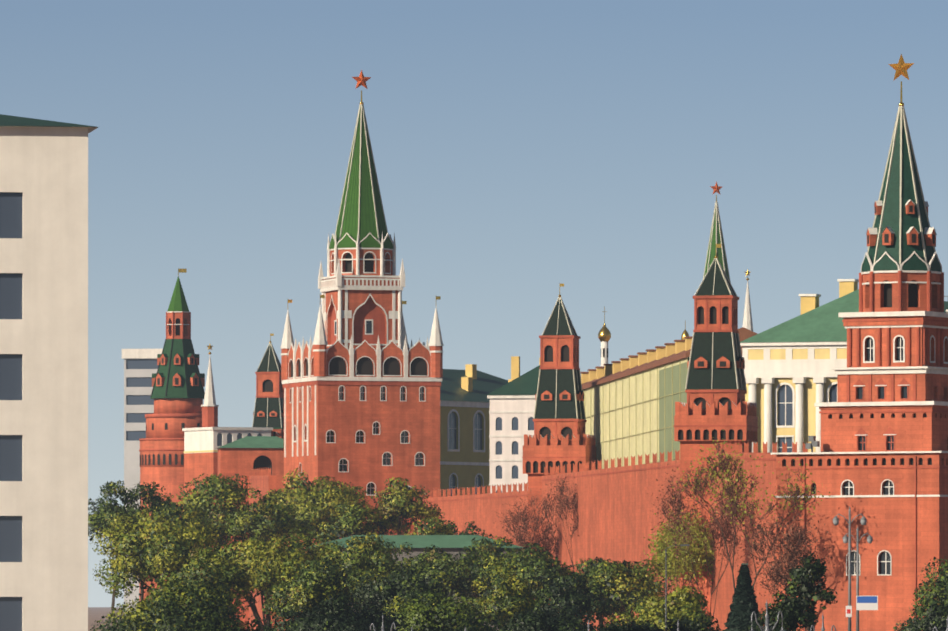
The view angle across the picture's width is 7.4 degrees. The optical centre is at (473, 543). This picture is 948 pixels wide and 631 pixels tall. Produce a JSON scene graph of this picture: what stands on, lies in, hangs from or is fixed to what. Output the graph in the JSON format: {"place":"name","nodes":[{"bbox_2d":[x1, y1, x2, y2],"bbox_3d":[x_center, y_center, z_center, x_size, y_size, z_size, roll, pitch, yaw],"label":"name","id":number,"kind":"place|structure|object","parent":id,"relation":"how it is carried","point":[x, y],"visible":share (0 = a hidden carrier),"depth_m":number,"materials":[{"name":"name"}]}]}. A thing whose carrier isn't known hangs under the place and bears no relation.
{"place":"outdoors","nodes":[
{"label":"outdoors","id":0,"kind":"place"},
{"bbox_2d":[0,114,97,630],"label":"side building","id":1,"kind":"structure","parent":0,"point":[43,375],"depth_m":379.64,"materials":[{"name":"beige concrete"}]},
{"bbox_2d":[88,607,123,630],"bbox_3d":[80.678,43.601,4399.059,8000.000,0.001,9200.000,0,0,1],"label":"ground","id":2,"kind":"structure","parent":0,"point":[95,613],"depth_m":4580.44,"materials":[{"name":"grey concrete"}]},
{"bbox_2d":[88,480,147,616],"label":"tree","id":3,"kind":"object","parent":2,"relation":"on","point":[102,516],"visible":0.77,"depth_m":950.67,"materials":[{"name":"green plant"}]},
{"bbox_2d":[104,481,181,604],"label":"tree","id":4,"kind":"object","parent":2,"relation":"on","point":[152,501],"visible":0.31,"depth_m":960.40,"materials":[{"name":"green plant"}]},
{"bbox_2d":[89,513,241,597],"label":"tree","id":5,"kind":"object","parent":2,"relation":"on","point":[157,553],"visible":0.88,"depth_m":798.87,"materials":[{"name":"green plant"}]},
{"bbox_2d":[137,502,211,536],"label":"tree","id":6,"kind":"object","parent":2,"relation":"on","point":[177,513],"visible":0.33,"depth_m":920.92,"materials":[{"name":"green plant"}]},
{"bbox_2d":[90,578,270,630],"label":"tree","id":7,"kind":"object","parent":2,"relation":"on","point":[170,607],"visible":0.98,"depth_m":598.74,"materials":[{"name":"green plant"}]},
{"bbox_2d":[145,547,255,618],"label":"tree","id":8,"kind":"object","parent":2,"relation":"on","point":[231,574],"visible":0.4,"depth_m":719.05,"materials":[{"name":"green plant"}]},
{"bbox_2d":[182,427,272,568],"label":"white arcade building","id":9,"kind":"structure","parent":2,"relation":"on","point":[201,444],"depth_m":1264.80,"materials":[{"name":"paint"}]},
{"bbox_2d":[201,344,218,426],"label":"white spire","id":10,"kind":"structure","parent":9,"relation":"on","point":[209,412],"depth_m":1350.49,"materials":[{"name":"stone"}]},
{"bbox_2d":[175,473,286,548],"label":"tree","id":11,"kind":"object","parent":2,"relation":"on","point":[214,487],"visible":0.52,"depth_m":958.23,"materials":[{"name":"green plant"}]},
{"bbox_2d":[216,436,283,627],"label":"building","id":12,"kind":"structure","parent":2,"relation":"on","point":[244,456],"depth_m":1201.60,"materials":[{"name":"brick"}]},
{"bbox_2d":[200,525,329,630],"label":"tree","id":13,"kind":"object","parent":2,"relation":"on","point":[262,559],"visible":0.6,"depth_m":797.24,"materials":[{"name":"green plant"}]},
{"bbox_2d":[252,333,283,438],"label":"tower","id":14,"kind":"structure","parent":2,"relation":"on","point":[268,411],"depth_m":1269.10,"materials":[{"name":"brick"}]},
{"bbox_2d":[224,487,313,612],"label":"tree","id":15,"kind":"object","parent":2,"relation":"on","point":[265,521],"visible":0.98,"depth_m":939.50,"materials":[{"name":"green plant"}]},
{"bbox_2d":[255,468,374,552],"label":"tree","id":16,"kind":"object","parent":2,"relation":"on","point":[315,503],"visible":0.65,"depth_m":996.46,"materials":[{"name":"green plant"}]},
{"bbox_2d":[260,556,380,620],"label":"tree","id":17,"kind":"object","parent":2,"relation":"on","point":[319,583],"visible":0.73,"depth_m":698.38,"materials":[{"name":"green plant"}]},
{"bbox_2d":[314,539,343,559],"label":"tree","id":18,"kind":"object","parent":2,"relation":"on","point":[336,545],"visible":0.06,"depth_m":823.50,"materials":[{"name":"green plant"}]},
{"bbox_2d":[265,591,406,630],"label":"tree","id":19,"kind":"object","parent":2,"relation":"on","point":[336,619],"visible":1,"depth_m":579.28,"materials":[{"name":"green plant"}]},
{"bbox_2d":[311,501,379,542],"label":"tree","id":20,"kind":"object","parent":2,"relation":"on","point":[350,523],"visible":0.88,"depth_m":939.04,"materials":[{"name":"green plant"}]},
{"bbox_2d":[303,531,408,610],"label":"tree","id":21,"kind":"object","parent":2,"relation":"on","point":[376,558],"visible":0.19,"depth_m":777.70,"materials":[{"name":"green plant"}]},
{"bbox_2d":[370,614,395,630],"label":"bridge lamp","id":22,"kind":"object","parent":2,"relation":"on","point":[382,627],"visible":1,"depth_m":270.07,"materials":[{"name":"silver metal"}]},
{"bbox_2d":[365,542,417,573],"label":"tree","id":23,"kind":"object","parent":2,"relation":"on","point":[403,564],"visible":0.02,"depth_m":821.77,"materials":[{"name":"green plant"}]},
{"bbox_2d":[366,477,444,534],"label":"tree","id":24,"kind":"object","parent":2,"relation":"on","point":[392,511],"visible":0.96,"depth_m":998.97,"materials":[{"name":"green plant"}]},
{"bbox_2d":[349,564,461,618],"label":"tree","id":25,"kind":"object","parent":2,"relation":"on","point":[388,590],"visible":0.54,"depth_m":689.04,"materials":[{"name":"green plant"}]},
{"bbox_2d":[310,535,523,629],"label":"garden pavilion","id":26,"kind":"structure","parent":2,"relation":"on","point":[453,544],"depth_m":851.56,"materials":[{"name":"painted metal"},{"name":"plaster"}]},
{"bbox_2d":[404,516,455,534],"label":"tree","id":27,"kind":"object","parent":2,"relation":"on","point":[429,529],"visible":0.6,"depth_m":929.39,"materials":[{"name":"green plant"}]},
{"bbox_2d":[361,589,508,630],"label":"tree","id":28,"kind":"object","parent":2,"relation":"on","point":[433,612],"visible":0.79,"depth_m":597.63,"materials":[{"name":"green plant"}]},
{"bbox_2d":[409,544,480,600],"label":"tree","id":29,"kind":"object","parent":2,"relation":"on","point":[432,562],"visible":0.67,"depth_m":797.51,"materials":[{"name":"green plant"}]},
{"bbox_2d":[440,520,493,538],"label":"tree","id":30,"kind":"object","parent":2,"relation":"on","point":[466,530],"visible":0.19,"depth_m":979.08,"materials":[{"name":"green plant"}]},
{"bbox_2d":[441,547,500,628],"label":"tree","id":31,"kind":"object","parent":2,"relation":"on","point":[479,562],"visible":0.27,"depth_m":821.13,"materials":[{"name":"green plant"}]},
{"bbox_2d":[460,535,528,625],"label":"tree","id":32,"kind":"object","parent":2,"relation":"on","point":[482,548],"visible":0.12,"depth_m":849.54,"materials":[{"name":"green plant"}]},
{"bbox_2d":[453,562,551,627],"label":"tree","id":33,"kind":"object","parent":2,"relation":"on","point":[506,603],"visible":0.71,"depth_m":698.47,"materials":[{"name":"green plant"}]},
{"bbox_2d":[472,543,579,610],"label":"tree","id":34,"kind":"object","parent":2,"relation":"on","point":[516,561],"visible":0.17,"depth_m":797.46,"materials":[{"name":"green plant"}]},
{"bbox_2d":[493,488,560,564],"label":"bare tree","id":35,"kind":"object","parent":2,"relation":"on","point":[544,536],"visible":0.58,"depth_m":948.50,"materials":[{"name":"brown plant"}]},
{"bbox_2d":[504,551,576,599],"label":"tree","id":36,"kind":"object","parent":2,"relation":"on","point":[536,578],"visible":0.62,"depth_m":788.92,"materials":[{"name":"green plant"}]},
{"bbox_2d":[499,605,599,630],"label":"tree","id":37,"kind":"object","parent":2,"relation":"on","point":[560,621],"visible":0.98,"depth_m":559.03,"materials":[{"name":"green plant"}]},
{"bbox_2d":[532,471,578,567],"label":"bare tree","id":38,"kind":"object","parent":2,"relation":"on","point":[562,503],"visible":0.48,"depth_m":928.79,"materials":[{"name":"brown plant"}]},
{"bbox_2d":[522,284,596,557],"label":"tower","id":39,"kind":"structure","parent":2,"relation":"on","point":[559,437],"depth_m":977.51,"materials":[{"name":"brick"}]},
{"bbox_2d":[527,571,624,624],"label":"tree","id":40,"kind":"object","parent":2,"relation":"on","point":[567,596],"visible":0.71,"depth_m":698.72,"materials":[{"name":"green plant"}]},
{"bbox_2d":[574,556,619,626],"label":"tree","id":41,"kind":"object","parent":2,"relation":"on","point":[585,569],"visible":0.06,"depth_m":798.77,"materials":[{"name":"green plant"}]},
{"bbox_2d":[574,556,670,625],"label":"tree","id":42,"kind":"object","parent":2,"relation":"on","point":[613,581],"visible":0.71,"depth_m":758.19,"materials":[{"name":"green plant"}]},
{"bbox_2d":[601,624,649,630],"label":"bush","id":43,"kind":"object","parent":2,"relation":"on","point":[634,628],"visible":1,"depth_m":469.94,"materials":[{"name":"green plant"}]},
{"bbox_2d":[594,619,659,630],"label":"bush","id":44,"kind":"object","parent":2,"relation":"on","point":[616,623],"visible":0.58,"depth_m":519.25,"materials":[{"name":"green plant"}]},
{"bbox_2d":[605,585,719,630],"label":"bush","id":45,"kind":"object","parent":2,"relation":"on","point":[683,602],"visible":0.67,"depth_m":638.51,"materials":[{"name":"green plant"}]},
{"bbox_2d":[665,544,689,627],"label":"street light","id":46,"kind":"object","parent":2,"relation":"on","point":[666,581],"visible":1,"depth_m":559.79,"materials":[{"name":"grey metal"}]},
{"bbox_2d":[640,500,715,592],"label":"tree","id":47,"kind":"object","parent":2,"relation":"on","point":[699,555],"visible":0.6,"depth_m":797.29,"materials":[{"name":"green plant"}]},
{"bbox_2d":[649,614,723,630],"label":"bush","id":48,"kind":"object","parent":2,"relation":"on","point":[689,622],"visible":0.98,"depth_m":481.25,"materials":[{"name":"green plant"}]},
{"bbox_2d":[647,455,753,627],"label":"bare tree","id":49,"kind":"object","parent":2,"relation":"on","point":[675,505],"visible":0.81,"depth_m":759.34,"materials":[{"name":"brown plant"}]},
{"bbox_2d":[673,244,757,613],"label":"tower","id":50,"kind":"structure","parent":2,"relation":"on","point":[717,403],"depth_m":802.12,"materials":[{"name":"brick"}]},
{"bbox_2d":[703,195,730,282],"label":"spire","id":51,"kind":"structure","parent":50,"relation":"attached to","point":[716,235],"depth_m":1498.94,"materials":[{"name":"green"}]},
{"bbox_2d":[710,181,721,194],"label":"star","id":52,"kind":"object","parent":51,"relation":"on","point":[716,188],"visible":1,"depth_m":1499.78,"materials":[{"name":"red glass"}]},
{"bbox_2d":[724,563,763,630],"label":"spruce tree","id":53,"kind":"object","parent":2,"relation":"on","point":[743,606],"visible":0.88,"depth_m":598.99,"materials":[{"name":"green plant"}]},
{"bbox_2d":[672,430,829,592],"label":"bare tree","id":54,"kind":"object","parent":2,"relation":"on","point":[731,488],"visible":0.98,"depth_m":688.95,"materials":[{"name":"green plant"}]},
{"bbox_2d":[751,601,784,630],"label":"bridge lamp","id":55,"kind":"object","parent":2,"relation":"on","point":[767,623],"visible":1,"depth_m":214.82,"materials":[{"name":"silver metal"}]},
{"bbox_2d":[742,601,819,630],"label":"bush","id":56,"kind":"object","parent":2,"relation":"on","point":[773,611],"visible":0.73,"depth_m":475.64,"materials":[{"name":"green plant"}]},
{"bbox_2d":[724,501,839,600],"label":"bare tree","id":57,"kind":"object","parent":2,"relation":"on","point":[796,551],"visible":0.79,"depth_m":663.30,"materials":[{"name":"brown plant"}]},
{"bbox_2d":[761,591,818,627],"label":"bush","id":58,"kind":"object","parent":2,"relation":"on","point":[798,605],"visible":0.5,"depth_m":477.10,"materials":[{"name":"green plant"}]},
{"bbox_2d":[784,553,837,630],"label":"tree","id":59,"kind":"object","parent":2,"relation":"on","point":[807,576],"visible":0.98,"depth_m":486.00,"materials":[{"name":"green plant"}]},
{"bbox_2d":[810,615,835,630],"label":"bridge lamp","id":60,"kind":"object","parent":2,"relation":"on","point":[822,628],"visible":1,"depth_m":234.79,"materials":[{"name":"silver metal"}]},
{"bbox_2d":[740,279,947,452],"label":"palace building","id":61,"kind":"structure","parent":2,"relation":"on","point":[790,377],"depth_m":829.18,"materials":[{"name":"yellow paint"}]},
{"bbox_2d":[893,591,947,630],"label":"tree","id":62,"kind":"object","parent":2,"relation":"on","point":[937,619],"visible":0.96,"depth_m":558.37,"materials":[{"name":"green plant"}]},
{"bbox_2d":[909,556,947,620],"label":"tree","id":63,"kind":"object","parent":2,"relation":"on","point":[934,592],"visible":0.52,"depth_m":638.87,"materials":[{"name":"green plant"}]},
{"bbox_2d":[933,615,947,630],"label":"bridge lamp","id":64,"kind":"object","parent":2,"relation":"on","point":[947,625],"visible":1,"depth_m":239.73,"materials":[{"name":"silver metal"}]},
{"bbox_2d":[122,349,162,614],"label":"grey building","id":65,"kind":"structure","parent":0,"point":[140,366],"depth_m":1801.78,"materials":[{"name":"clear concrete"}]},
{"bbox_2d":[139,268,204,600],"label":"tower","id":66,"kind":"structure","parent":0,"point":[178,386],"depth_m":1432.31,"materials":[{"name":"brick"}]},
{"bbox_2d":[249,475,283,629],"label":"wall","id":67,"kind":"structure","parent":0,"point":[265,483],"depth_m":1142.92,"materials":[{"name":"brick"}]},
{"bbox_2d":[251,468,270,475],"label":"kremlin wall merlons","id":68,"kind":"object","parent":67,"relation":"on","point":[261,472],"visible":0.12,"depth_m":1146.55,"materials":[{"name":"red brick"}]},
{"bbox_2d":[280,90,443,625],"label":"tower","id":69,"kind":"structure","parent":0,"point":[361,379],"depth_m":1098.89,"materials":[{"name":"brick"}]},
{"bbox_2d":[352,70,370,88],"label":"star","id":70,"kind":"object","parent":69,"relation":"on","point":[361,79],"visible":1,"depth_m":1105.92,"materials":[{"name":"red glass"}]},
{"bbox_2d":[414,491,527,544],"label":"wall","id":71,"kind":"structure","parent":0,"point":[462,510],"depth_m":1026.50,"materials":[{"name":"brick"}]},
{"bbox_2d":[420,482,527,497],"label":"battlements","id":72,"kind":"object","parent":71,"relation":"on","point":[478,490],"visible":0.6,"depth_m":1033.59,"materials":[{"name":"red brick"}]},
{"bbox_2d":[0,0,947,606],"label":"sky","id":73,"kind":"structure","parent":0,"point":[522,150],"materials":[{"name":"blue"}]},
{"bbox_2d":[440,364,510,496],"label":"building","id":74,"kind":"structure","parent":0,"point":[464,432],"depth_m":1178.42,"materials":[{"name":"yellow paint"}]},
{"bbox_2d":[487,356,539,492],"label":"white building","id":75,"kind":"structure","parent":0,"point":[512,406],"depth_m":1089.82,"materials":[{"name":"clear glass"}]},
{"bbox_2d":[598,306,610,365],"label":"bell tower","id":76,"kind":"structure","parent":0,"point":[604,335],"depth_m":1299.50,"materials":[{"name":"gold"}]},
{"bbox_2d":[541,460,679,630],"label":"wall","id":77,"kind":"structure","parent":0,"point":[615,509],"depth_m":883.67,"materials":[{"name":"brick"}]},
{"bbox_2d":[544,450,679,475],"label":"battlements","id":78,"kind":"object","parent":77,"relation":"on","point":[677,455],"visible":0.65,"depth_m":887.68,"materials":[{"name":"red brick"}]},
{"bbox_2d":[580,327,756,468],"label":"scaffolded building","id":79,"kind":"structure","parent":0,"point":[629,403],"depth_m":930.94,"materials":[{"name":"yellow"}]},
{"bbox_2d":[681,320,688,339],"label":"dome","id":80,"kind":"structure","parent":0,"point":[684,333],"depth_m":1349.44,"materials":[{"name":"orange"}]},
{"bbox_2d":[710,452,775,630],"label":"wall","id":81,"kind":"structure","parent":0,"point":[725,593],"depth_m":765.03,"materials":[{"name":"brick"}]},
{"bbox_2d":[718,441,807,452],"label":"battlements","id":82,"kind":"object","parent":81,"relation":"on","point":[755,448],"visible":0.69,"depth_m":760.28,"materials":[{"name":"red brick"}]},
{"bbox_2d":[742,270,752,330],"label":"white spire","id":83,"kind":"structure","parent":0,"point":[747,321],"depth_m":999.39,"materials":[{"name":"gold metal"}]},
{"bbox_2d":[842,526,872,630],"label":"street light","id":84,"kind":"object","parent":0,"point":[869,539],"visible":0.96,"depth_m":544.49,"materials":[{"name":"grey metal"}]},
{"bbox_2d":[771,81,947,630],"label":"tower","id":85,"kind":"structure","parent":0,"point":[879,462],"depth_m":694.27,"materials":[{"name":"brick"}]},
{"bbox_2d":[889,54,913,80],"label":"star","id":86,"kind":"object","parent":85,"relation":"on","point":[901,67],"visible":1,"depth_m":699.58,"materials":[{"name":"gold metal"}]},
{"bbox_2d":[931,586,947,616],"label":"tree","id":87,"kind":"object","parent":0,"point":[944,598],"visible":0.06,"depth_m":619.94,"materials":[{"name":"green plant"}]},
{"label":"bridge parapet","id":88,"kind":"object","parent":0,"visible":0},
{"bbox_2d":[833,506,877,630],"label":"street light","id":89,"kind":"object","parent":88,"relation":"on","point":[866,602],"visible":1,"depth_m":502.97,"materials":[{"name":"grey"}]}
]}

